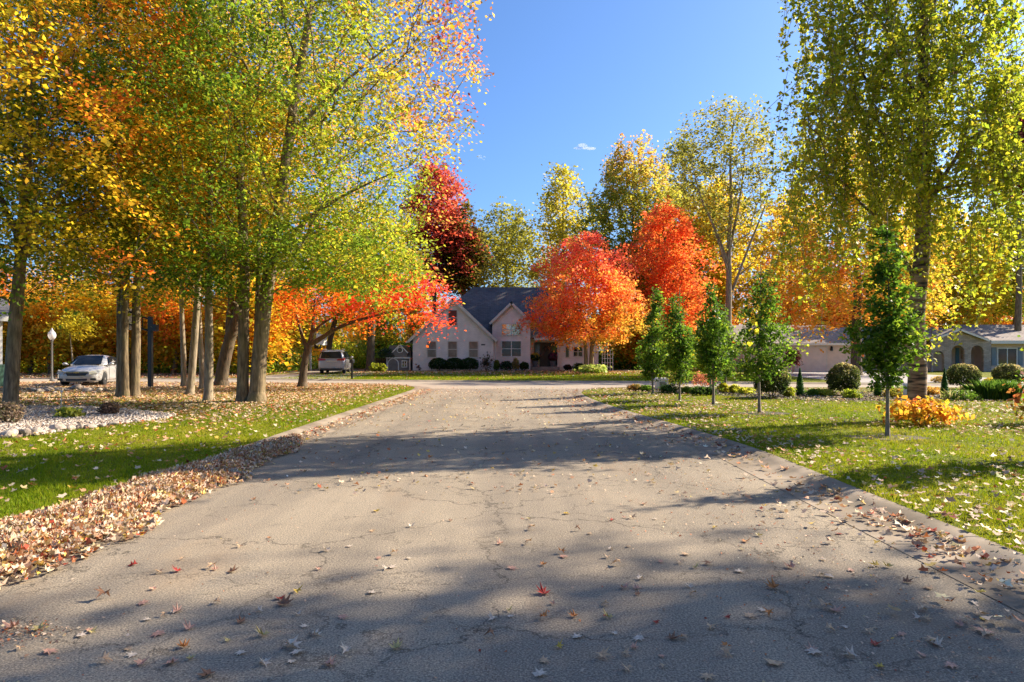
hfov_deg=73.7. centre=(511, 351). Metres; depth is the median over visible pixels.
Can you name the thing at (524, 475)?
leaf scatter
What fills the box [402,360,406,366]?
window
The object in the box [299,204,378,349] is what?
maple tree
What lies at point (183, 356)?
maple tree
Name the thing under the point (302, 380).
maple tree
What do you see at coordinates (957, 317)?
woodland tree
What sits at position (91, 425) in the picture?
boulder
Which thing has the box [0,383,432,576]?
kerb
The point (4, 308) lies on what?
house
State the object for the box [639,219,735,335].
woodland tree
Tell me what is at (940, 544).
leaf drift
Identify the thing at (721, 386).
shrub
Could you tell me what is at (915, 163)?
birch tree
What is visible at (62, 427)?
boulder
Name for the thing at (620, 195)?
ash tree
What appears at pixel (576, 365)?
shrub
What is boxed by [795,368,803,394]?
cone evergreen
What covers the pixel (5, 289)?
woodland tree
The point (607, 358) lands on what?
garden trellis
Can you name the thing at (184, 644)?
fallen leaf
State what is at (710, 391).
shrub
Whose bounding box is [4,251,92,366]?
woodland tree
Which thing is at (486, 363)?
shrub
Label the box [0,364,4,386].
wheeled bin
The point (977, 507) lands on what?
leaf litter
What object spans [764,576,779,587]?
fallen leaf
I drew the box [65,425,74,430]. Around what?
boulder
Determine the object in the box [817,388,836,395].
shrub
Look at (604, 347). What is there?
woods
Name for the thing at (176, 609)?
fallen leaf
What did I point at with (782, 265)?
maple tree
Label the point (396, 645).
fallen leaf
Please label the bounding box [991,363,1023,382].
shrub
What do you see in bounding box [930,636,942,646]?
fallen leaf
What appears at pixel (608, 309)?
woodland tree
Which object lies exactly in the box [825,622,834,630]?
fallen leaf
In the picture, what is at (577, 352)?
window
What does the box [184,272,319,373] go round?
woodland tree
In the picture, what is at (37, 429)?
boulder
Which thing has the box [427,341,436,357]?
window
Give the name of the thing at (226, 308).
woodland tree
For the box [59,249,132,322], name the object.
woodland tree
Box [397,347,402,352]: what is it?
round window
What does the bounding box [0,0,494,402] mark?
maple tree
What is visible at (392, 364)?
door
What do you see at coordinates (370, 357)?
maple tree
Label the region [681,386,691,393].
shrub
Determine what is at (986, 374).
lawn
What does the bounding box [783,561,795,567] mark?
fallen leaf
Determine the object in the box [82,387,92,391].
boulder
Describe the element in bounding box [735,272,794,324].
woodland tree
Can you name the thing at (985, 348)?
ranch house
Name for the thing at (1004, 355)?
window
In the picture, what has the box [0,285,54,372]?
woodland tree
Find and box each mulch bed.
[403,370,629,371]
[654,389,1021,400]
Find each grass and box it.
[939,388,978,400]
[959,378,1023,400]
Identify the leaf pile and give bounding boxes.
[0,433,302,589]
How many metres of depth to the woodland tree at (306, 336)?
72.43 m
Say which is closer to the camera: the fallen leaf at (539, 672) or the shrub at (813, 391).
the fallen leaf at (539, 672)
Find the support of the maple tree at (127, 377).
on the lawn at (164, 444)
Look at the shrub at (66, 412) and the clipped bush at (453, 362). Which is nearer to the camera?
the shrub at (66, 412)
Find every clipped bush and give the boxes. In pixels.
[428,357,447,369]
[444,357,462,370]
[459,357,478,370]
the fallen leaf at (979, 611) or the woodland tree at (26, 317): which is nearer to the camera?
the fallen leaf at (979, 611)
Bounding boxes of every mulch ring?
[729,411,789,414]
[846,434,929,439]
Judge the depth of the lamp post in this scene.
37.45 m
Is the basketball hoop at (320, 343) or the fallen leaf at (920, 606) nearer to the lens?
the fallen leaf at (920, 606)
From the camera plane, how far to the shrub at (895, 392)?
23.82 m
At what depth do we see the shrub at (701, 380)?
30.66 m
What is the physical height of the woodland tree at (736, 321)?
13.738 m
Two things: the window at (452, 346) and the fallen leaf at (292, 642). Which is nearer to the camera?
the fallen leaf at (292, 642)
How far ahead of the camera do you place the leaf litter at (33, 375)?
45.29 m
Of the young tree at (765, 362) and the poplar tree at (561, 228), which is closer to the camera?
the young tree at (765, 362)
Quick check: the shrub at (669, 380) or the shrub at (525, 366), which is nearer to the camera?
the shrub at (669, 380)
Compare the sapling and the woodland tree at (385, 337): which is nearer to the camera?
the sapling
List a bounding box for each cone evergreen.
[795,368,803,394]
[873,381,881,396]
[940,368,948,396]
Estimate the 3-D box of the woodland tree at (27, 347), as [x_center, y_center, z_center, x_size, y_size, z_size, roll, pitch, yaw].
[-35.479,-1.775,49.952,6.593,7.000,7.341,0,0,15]
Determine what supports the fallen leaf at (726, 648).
on the road
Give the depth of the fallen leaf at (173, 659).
3.71 m
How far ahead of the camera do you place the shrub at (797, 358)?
51.09 m
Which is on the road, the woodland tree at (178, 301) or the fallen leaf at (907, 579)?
the fallen leaf at (907, 579)
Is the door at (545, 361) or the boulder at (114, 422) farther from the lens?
the door at (545, 361)
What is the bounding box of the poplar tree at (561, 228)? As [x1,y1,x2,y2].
[511,162,610,295]
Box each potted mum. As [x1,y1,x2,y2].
[530,353,539,366]
[548,353,557,366]
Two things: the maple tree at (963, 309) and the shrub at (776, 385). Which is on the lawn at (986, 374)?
the maple tree at (963, 309)
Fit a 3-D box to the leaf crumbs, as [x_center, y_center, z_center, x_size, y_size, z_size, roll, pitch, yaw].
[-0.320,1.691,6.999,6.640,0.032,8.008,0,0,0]
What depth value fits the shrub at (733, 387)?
26.63 m
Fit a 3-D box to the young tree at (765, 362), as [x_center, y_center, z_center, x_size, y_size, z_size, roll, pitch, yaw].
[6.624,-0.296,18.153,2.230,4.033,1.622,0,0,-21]
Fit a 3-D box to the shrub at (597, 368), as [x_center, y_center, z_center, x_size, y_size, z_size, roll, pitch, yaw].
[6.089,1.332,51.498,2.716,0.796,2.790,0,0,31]
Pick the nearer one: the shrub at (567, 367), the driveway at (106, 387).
the driveway at (106, 387)
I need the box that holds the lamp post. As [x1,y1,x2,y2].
[48,328,55,380]
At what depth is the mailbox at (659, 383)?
28.96 m
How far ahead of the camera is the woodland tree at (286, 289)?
53.19 m
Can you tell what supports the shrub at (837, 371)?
on the mulch bed at (809, 396)
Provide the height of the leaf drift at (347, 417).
0.112 m
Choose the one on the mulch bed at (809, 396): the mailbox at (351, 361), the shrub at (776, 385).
the shrub at (776, 385)
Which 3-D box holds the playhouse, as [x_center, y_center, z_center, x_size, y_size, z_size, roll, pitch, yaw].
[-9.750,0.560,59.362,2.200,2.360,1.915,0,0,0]
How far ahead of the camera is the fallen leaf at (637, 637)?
4.03 m
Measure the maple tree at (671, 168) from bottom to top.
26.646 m
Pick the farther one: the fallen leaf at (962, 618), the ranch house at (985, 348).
the ranch house at (985, 348)
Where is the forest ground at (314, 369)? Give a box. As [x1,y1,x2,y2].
[22,365,697,374]
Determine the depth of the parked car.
32.31 m
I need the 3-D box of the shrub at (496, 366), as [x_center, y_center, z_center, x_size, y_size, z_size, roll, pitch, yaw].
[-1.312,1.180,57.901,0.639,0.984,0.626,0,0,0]
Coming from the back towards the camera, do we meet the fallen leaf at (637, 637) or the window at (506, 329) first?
the window at (506, 329)
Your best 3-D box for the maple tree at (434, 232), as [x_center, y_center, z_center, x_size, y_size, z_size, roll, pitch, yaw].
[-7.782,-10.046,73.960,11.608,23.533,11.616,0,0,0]
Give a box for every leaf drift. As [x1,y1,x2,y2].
[300,389,435,443]
[539,388,1023,621]
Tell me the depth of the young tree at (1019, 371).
10.90 m
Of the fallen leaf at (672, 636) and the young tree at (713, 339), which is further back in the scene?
the young tree at (713, 339)
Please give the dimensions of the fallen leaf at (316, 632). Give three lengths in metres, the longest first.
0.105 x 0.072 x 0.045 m
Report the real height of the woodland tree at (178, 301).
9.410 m
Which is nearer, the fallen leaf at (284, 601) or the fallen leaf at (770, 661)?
the fallen leaf at (770, 661)
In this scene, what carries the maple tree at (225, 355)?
on the lawn at (164, 444)
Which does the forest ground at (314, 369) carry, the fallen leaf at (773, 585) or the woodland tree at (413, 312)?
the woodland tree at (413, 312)
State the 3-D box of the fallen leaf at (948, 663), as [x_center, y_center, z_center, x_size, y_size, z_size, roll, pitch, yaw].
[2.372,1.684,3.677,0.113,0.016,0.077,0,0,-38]
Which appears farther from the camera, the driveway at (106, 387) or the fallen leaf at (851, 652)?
the driveway at (106, 387)
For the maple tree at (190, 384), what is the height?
12.968 m
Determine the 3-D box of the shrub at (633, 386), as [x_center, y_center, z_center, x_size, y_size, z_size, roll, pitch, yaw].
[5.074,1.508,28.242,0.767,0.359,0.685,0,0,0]
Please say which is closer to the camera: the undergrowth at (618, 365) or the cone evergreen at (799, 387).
the cone evergreen at (799, 387)
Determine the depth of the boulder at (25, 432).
13.07 m
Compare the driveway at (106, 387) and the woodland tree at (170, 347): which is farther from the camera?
the woodland tree at (170, 347)
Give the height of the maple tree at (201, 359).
12.386 m
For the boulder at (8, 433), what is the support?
on the stone bed
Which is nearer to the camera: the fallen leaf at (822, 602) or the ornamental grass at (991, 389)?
the fallen leaf at (822, 602)
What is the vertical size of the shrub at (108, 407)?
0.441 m
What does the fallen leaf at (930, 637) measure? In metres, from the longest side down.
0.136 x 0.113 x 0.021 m
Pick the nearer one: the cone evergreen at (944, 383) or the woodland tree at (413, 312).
the cone evergreen at (944, 383)
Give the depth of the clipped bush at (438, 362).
56.70 m
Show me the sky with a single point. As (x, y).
(570, 77)
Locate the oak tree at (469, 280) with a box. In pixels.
[431,199,499,299]
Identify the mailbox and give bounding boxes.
[349,359,354,378]
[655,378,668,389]
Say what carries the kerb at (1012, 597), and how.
on the road
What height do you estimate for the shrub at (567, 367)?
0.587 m
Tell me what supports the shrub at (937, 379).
on the lawn at (986, 374)
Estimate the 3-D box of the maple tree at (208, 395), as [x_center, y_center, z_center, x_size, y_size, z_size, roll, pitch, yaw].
[-9.988,-4.542,21.882,7.425,12.523,7.361,0,0,0]
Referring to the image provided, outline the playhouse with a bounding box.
[385,344,412,369]
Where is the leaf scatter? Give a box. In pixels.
[263,387,764,493]
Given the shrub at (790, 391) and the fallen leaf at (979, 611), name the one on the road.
the fallen leaf at (979, 611)
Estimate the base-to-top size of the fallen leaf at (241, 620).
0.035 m
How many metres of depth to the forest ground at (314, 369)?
61.02 m
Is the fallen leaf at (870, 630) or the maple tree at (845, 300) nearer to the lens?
the fallen leaf at (870, 630)
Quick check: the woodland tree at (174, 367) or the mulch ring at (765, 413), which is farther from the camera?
the woodland tree at (174, 367)
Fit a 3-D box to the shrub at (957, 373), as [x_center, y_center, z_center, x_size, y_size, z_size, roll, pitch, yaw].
[19.611,1.094,29.647,1.422,1.184,1.414,0,0,0]
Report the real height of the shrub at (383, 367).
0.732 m
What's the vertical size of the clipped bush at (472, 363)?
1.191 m
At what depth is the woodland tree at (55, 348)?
48.24 m
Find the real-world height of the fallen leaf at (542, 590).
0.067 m
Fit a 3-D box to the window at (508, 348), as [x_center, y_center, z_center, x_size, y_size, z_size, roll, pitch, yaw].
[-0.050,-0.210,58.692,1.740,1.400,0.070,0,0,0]
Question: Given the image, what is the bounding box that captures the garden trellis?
[602,347,612,370]
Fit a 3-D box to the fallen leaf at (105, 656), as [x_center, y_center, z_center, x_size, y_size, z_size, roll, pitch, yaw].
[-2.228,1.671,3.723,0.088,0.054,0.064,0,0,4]
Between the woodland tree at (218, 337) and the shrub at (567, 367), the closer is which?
the woodland tree at (218, 337)
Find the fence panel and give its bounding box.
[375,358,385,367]
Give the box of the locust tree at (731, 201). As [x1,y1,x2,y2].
[660,91,804,341]
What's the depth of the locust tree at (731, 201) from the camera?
59.47 m
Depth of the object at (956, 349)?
56.84 m
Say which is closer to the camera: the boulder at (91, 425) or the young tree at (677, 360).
the boulder at (91, 425)
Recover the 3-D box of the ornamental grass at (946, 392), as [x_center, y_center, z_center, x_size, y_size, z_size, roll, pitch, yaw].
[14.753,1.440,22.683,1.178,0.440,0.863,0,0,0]
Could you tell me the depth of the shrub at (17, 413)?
15.14 m
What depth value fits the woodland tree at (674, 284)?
66.48 m
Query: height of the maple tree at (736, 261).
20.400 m
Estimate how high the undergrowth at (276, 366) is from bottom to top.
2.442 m
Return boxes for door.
[388,359,397,369]
[541,344,550,365]
[796,347,825,371]
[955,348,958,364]
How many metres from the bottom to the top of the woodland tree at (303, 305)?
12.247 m
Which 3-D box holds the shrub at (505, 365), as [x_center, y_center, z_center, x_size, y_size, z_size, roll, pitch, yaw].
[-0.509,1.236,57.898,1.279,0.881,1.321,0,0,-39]
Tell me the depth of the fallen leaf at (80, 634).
4.07 m
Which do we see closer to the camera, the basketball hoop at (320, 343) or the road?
the road
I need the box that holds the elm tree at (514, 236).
[476,196,550,286]
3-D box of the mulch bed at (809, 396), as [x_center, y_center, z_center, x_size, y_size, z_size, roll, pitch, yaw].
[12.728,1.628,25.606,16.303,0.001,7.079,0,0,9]
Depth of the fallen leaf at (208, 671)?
3.58 m
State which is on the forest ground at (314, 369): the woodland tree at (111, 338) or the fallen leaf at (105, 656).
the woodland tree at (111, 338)
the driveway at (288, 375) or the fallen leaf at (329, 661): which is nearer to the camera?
the fallen leaf at (329, 661)
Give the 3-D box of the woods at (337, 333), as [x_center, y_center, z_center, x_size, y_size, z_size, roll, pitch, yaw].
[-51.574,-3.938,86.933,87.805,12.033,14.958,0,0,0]
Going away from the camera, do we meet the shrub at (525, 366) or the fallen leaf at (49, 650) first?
the fallen leaf at (49, 650)
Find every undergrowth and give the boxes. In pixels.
[3,347,318,373]
[331,334,412,368]
[598,348,703,368]
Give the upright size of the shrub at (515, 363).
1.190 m
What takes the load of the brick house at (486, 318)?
on the lawn at (986, 374)
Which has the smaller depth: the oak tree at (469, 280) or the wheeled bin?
the wheeled bin
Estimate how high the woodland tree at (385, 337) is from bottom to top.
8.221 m
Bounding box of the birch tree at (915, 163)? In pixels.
[743,0,1023,419]
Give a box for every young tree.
[633,284,670,393]
[655,287,697,399]
[686,280,737,404]
[707,303,745,383]
[727,264,808,412]
[834,212,942,436]
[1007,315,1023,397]
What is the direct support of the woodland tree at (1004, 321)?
on the forest ground at (314, 369)
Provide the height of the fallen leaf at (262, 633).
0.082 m
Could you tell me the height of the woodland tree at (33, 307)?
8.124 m
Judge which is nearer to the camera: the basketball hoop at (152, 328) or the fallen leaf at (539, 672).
the fallen leaf at (539, 672)
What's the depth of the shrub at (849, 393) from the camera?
23.20 m
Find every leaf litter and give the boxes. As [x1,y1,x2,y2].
[0,381,410,501]
[20,372,286,377]
[312,370,684,379]
[582,387,1023,548]
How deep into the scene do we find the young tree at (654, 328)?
25.95 m
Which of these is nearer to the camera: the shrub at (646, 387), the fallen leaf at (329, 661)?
the fallen leaf at (329, 661)
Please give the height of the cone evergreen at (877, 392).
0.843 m
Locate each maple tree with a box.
[0,0,235,407]
[0,0,280,396]
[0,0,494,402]
[94,121,236,385]
[104,65,290,395]
[107,130,266,388]
[110,9,328,401]
[113,0,424,386]
[250,258,465,387]
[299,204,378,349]
[320,197,421,370]
[394,150,492,313]
[514,230,665,372]
[611,195,725,361]
[646,133,726,295]
[674,175,778,322]
[731,103,974,374]
[746,189,845,324]
[844,210,966,324]
[897,207,1023,328]
[961,194,1023,324]
[975,91,1023,330]
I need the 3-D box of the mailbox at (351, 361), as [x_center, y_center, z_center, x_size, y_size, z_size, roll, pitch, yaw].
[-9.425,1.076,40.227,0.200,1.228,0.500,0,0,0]
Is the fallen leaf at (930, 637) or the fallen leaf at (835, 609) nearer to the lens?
the fallen leaf at (930, 637)
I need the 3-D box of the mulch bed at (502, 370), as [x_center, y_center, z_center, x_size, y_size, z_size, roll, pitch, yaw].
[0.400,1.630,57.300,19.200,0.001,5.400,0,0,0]
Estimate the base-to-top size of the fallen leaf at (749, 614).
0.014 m
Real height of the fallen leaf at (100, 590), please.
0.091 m
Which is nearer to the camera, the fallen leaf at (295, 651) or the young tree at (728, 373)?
the fallen leaf at (295, 651)
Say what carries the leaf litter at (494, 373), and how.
on the lawn at (986, 374)
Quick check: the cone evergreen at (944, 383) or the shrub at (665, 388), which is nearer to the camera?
the cone evergreen at (944, 383)
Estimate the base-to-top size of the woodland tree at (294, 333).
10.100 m
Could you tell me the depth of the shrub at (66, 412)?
16.40 m
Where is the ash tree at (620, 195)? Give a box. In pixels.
[566,129,699,285]
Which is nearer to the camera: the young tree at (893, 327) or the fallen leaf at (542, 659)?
the fallen leaf at (542, 659)
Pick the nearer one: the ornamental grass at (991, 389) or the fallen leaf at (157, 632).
the fallen leaf at (157, 632)
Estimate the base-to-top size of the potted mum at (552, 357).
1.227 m
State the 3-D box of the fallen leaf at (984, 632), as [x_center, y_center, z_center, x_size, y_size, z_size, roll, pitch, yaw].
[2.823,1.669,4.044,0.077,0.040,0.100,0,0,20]
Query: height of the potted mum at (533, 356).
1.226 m
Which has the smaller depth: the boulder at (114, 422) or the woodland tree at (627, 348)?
the boulder at (114, 422)
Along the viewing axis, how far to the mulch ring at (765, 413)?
17.88 m
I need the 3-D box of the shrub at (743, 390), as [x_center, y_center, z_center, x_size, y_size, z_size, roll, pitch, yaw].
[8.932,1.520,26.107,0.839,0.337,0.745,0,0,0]
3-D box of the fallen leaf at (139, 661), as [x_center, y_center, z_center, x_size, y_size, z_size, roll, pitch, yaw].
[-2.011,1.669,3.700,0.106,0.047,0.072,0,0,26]
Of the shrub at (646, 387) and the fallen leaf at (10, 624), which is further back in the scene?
the shrub at (646, 387)
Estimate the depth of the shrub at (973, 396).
22.56 m
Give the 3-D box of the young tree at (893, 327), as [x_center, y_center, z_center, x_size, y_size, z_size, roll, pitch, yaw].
[7.242,-0.465,13.074,1.768,4.369,1.642,0,0,0]
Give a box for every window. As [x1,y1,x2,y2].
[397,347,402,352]
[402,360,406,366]
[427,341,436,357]
[447,341,457,357]
[448,310,457,325]
[468,341,478,357]
[501,324,521,335]
[501,341,521,356]
[565,347,568,357]
[573,347,582,356]
[997,348,1017,364]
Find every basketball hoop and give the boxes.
[129,309,158,386]
[309,334,326,370]
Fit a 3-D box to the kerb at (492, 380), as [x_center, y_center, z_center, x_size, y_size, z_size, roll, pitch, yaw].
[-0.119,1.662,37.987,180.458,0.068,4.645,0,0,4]
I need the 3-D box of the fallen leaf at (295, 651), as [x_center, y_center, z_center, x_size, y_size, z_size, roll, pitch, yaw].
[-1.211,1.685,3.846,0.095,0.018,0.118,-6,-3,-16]
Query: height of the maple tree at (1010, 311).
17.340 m
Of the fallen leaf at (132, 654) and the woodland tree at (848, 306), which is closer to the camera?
the fallen leaf at (132, 654)
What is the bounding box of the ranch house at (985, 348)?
[728,325,1023,371]
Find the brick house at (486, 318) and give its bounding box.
[405,278,597,369]
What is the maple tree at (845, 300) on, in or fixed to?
on the lawn at (986, 374)
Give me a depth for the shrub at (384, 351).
58.30 m
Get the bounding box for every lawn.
[0,383,412,517]
[22,368,1005,381]
[582,387,1023,552]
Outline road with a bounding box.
[0,379,1023,681]
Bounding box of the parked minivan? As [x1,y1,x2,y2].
[318,349,352,373]
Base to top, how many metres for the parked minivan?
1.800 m
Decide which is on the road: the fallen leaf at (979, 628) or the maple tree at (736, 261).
the fallen leaf at (979, 628)
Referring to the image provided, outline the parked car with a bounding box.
[57,355,115,385]
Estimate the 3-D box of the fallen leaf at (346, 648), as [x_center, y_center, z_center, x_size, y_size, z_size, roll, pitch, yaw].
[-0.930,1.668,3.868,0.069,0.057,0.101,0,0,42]
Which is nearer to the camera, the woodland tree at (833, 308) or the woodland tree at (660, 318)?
the woodland tree at (660, 318)
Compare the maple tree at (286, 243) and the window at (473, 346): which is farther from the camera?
the window at (473, 346)
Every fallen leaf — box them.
[3,619,19,627]
[32,621,46,629]
[42,647,58,654]
[76,630,86,636]
[96,586,109,597]
[99,651,112,661]
[126,651,137,657]
[133,656,149,664]
[151,628,164,636]
[163,657,179,663]
[173,603,181,611]
[176,638,189,646]
[182,618,197,628]
[198,667,214,676]
[236,615,246,621]
[256,626,268,634]
[259,656,270,666]
[271,593,294,604]
[285,634,301,648]
[289,649,304,654]
[312,628,321,635]
[323,654,335,663]
[338,614,347,619]
[340,642,350,653]
[388,637,402,647]
[532,668,545,675]
[536,583,549,594]
[540,655,548,661]
[596,647,610,659]
[631,632,643,640]
[666,631,678,638]
[699,672,715,680]
[717,643,731,657]
[744,612,756,616]
[762,657,784,664]
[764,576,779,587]
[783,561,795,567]
[805,647,821,653]
[816,596,832,605]
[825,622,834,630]
[830,603,842,610]
[843,645,857,655]
[865,627,875,633]
[902,574,913,581]
[916,601,929,609]
[923,635,939,640]
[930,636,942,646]
[944,659,957,667]
[958,615,967,621]
[973,605,988,615]
[973,626,998,633]
[980,626,993,635]
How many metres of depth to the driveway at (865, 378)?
44.16 m
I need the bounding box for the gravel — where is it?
[0,405,173,434]
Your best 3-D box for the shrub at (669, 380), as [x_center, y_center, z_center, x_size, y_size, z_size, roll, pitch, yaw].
[7.369,1.233,30.633,1.122,0.905,1.157,0,0,37]
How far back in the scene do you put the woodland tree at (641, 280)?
67.91 m
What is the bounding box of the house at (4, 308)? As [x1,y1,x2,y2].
[0,299,9,363]
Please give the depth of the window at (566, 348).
59.22 m
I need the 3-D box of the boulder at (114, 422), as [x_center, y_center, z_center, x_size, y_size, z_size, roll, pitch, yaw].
[-8.812,1.604,15.087,0.221,0.109,0.162,0,0,-25]
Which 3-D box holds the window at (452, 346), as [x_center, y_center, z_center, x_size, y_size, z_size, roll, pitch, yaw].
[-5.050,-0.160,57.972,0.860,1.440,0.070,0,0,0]
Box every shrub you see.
[0,400,25,422]
[51,406,85,417]
[96,400,119,413]
[368,362,379,371]
[377,347,393,362]
[379,363,387,371]
[480,352,494,370]
[493,359,499,369]
[499,361,512,369]
[512,358,518,370]
[519,361,528,369]
[563,364,571,369]
[571,363,582,369]
[572,364,611,372]
[626,383,640,390]
[639,385,651,390]
[657,383,681,392]
[662,370,691,387]
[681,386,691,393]
[687,385,709,394]
[691,371,716,386]
[703,387,716,395]
[716,382,728,392]
[727,383,739,392]
[734,387,754,393]
[753,365,791,397]
[779,386,796,396]
[782,346,802,372]
[804,388,824,394]
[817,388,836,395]
[824,362,860,392]
[839,388,862,397]
[876,395,974,427]
[879,388,902,397]
[927,386,939,394]
[930,376,942,382]
[940,388,983,400]
[946,363,982,386]
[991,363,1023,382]
[1002,371,1023,420]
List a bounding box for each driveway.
[27,382,195,387]
[266,370,387,378]
[782,371,1022,382]
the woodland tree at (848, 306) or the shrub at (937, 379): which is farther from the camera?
the woodland tree at (848, 306)
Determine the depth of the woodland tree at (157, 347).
49.13 m
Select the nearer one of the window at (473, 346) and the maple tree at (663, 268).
the window at (473, 346)
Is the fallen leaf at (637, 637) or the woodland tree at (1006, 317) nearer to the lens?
the fallen leaf at (637, 637)
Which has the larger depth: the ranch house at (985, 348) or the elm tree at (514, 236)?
the elm tree at (514, 236)
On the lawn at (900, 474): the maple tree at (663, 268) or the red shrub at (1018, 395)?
the red shrub at (1018, 395)
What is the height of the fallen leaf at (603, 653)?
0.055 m
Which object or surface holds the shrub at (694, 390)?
on the lawn at (900, 474)
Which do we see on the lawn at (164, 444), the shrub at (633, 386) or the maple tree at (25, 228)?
the maple tree at (25, 228)
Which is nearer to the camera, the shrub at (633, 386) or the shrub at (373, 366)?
the shrub at (633, 386)
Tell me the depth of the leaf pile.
6.75 m
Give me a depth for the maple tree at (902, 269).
69.02 m
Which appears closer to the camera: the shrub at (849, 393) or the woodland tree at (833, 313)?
the shrub at (849, 393)
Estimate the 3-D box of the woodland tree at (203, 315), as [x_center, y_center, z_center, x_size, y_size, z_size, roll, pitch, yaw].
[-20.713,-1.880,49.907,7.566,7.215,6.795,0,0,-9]
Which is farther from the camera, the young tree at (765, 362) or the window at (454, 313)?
the window at (454, 313)
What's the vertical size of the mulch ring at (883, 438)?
0.001 m
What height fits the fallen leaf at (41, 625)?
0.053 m
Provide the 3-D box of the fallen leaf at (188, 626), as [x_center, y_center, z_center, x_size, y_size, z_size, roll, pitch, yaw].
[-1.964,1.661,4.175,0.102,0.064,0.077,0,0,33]
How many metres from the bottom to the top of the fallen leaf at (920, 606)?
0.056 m
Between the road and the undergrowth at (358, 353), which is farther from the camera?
the undergrowth at (358, 353)
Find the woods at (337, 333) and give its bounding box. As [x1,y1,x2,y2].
[1,277,446,362]
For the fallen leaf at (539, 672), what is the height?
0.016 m
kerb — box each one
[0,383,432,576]
[20,377,1023,384]
[561,387,1023,613]
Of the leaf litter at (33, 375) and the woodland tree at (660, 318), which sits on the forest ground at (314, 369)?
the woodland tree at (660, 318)
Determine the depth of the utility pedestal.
23.19 m
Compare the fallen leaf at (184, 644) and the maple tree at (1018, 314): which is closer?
the fallen leaf at (184, 644)
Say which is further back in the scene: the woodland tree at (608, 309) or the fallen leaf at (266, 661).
the woodland tree at (608, 309)
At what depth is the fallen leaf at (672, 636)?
4.04 m
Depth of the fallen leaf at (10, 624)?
4.18 m
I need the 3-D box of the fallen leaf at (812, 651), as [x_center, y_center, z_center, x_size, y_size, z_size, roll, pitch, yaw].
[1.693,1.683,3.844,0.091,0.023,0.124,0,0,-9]
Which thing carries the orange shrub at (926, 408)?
on the lawn at (900, 474)
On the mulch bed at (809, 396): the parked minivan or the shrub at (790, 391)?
the shrub at (790, 391)
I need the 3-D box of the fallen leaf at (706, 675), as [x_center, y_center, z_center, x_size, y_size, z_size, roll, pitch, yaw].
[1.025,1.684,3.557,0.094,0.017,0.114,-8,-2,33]
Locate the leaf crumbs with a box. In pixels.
[0,456,1023,681]
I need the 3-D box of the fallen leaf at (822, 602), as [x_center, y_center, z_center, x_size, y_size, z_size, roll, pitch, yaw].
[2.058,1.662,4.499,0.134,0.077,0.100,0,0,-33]
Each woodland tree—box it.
[0,260,12,357]
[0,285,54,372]
[3,281,63,372]
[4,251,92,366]
[6,279,67,370]
[22,266,78,373]
[25,301,104,373]
[30,258,147,367]
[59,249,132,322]
[82,291,180,369]
[106,287,187,372]
[129,260,215,373]
[129,297,214,373]
[147,286,216,320]
[165,288,273,365]
[171,287,299,374]
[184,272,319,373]
[213,274,276,356]
[267,270,307,358]
[274,257,327,365]
[284,269,325,357]
[290,301,327,357]
[353,305,411,354]
[388,287,430,340]
[588,263,642,351]
[603,316,667,368]
[606,240,684,322]
[633,243,712,332]
[634,280,693,362]
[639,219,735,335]
[699,256,751,339]
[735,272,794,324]
[799,246,852,326]
[813,284,852,326]
[835,285,874,325]
[929,292,990,328]
[973,229,1023,324]
[984,268,1023,324]
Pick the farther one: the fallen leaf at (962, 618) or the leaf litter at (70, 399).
the leaf litter at (70, 399)
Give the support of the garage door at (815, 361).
in the ranch house at (985, 348)
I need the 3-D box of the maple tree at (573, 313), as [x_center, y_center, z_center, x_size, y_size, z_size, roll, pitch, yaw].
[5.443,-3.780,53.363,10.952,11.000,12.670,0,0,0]
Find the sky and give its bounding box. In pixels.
[0,0,1023,350]
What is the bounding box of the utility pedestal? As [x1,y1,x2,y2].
[902,383,906,394]
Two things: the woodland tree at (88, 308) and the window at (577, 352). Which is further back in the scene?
the window at (577, 352)
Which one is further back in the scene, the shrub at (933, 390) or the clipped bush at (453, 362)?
the clipped bush at (453, 362)
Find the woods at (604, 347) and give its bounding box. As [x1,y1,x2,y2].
[589,281,1023,354]
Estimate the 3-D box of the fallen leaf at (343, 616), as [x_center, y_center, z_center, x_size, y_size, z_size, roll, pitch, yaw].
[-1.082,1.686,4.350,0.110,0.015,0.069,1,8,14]
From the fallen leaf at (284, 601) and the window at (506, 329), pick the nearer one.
the fallen leaf at (284, 601)
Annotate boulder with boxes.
[0,428,19,437]
[19,429,30,436]
[31,427,43,435]
[48,424,65,430]
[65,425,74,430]
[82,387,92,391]
[84,424,96,428]
[108,421,118,424]

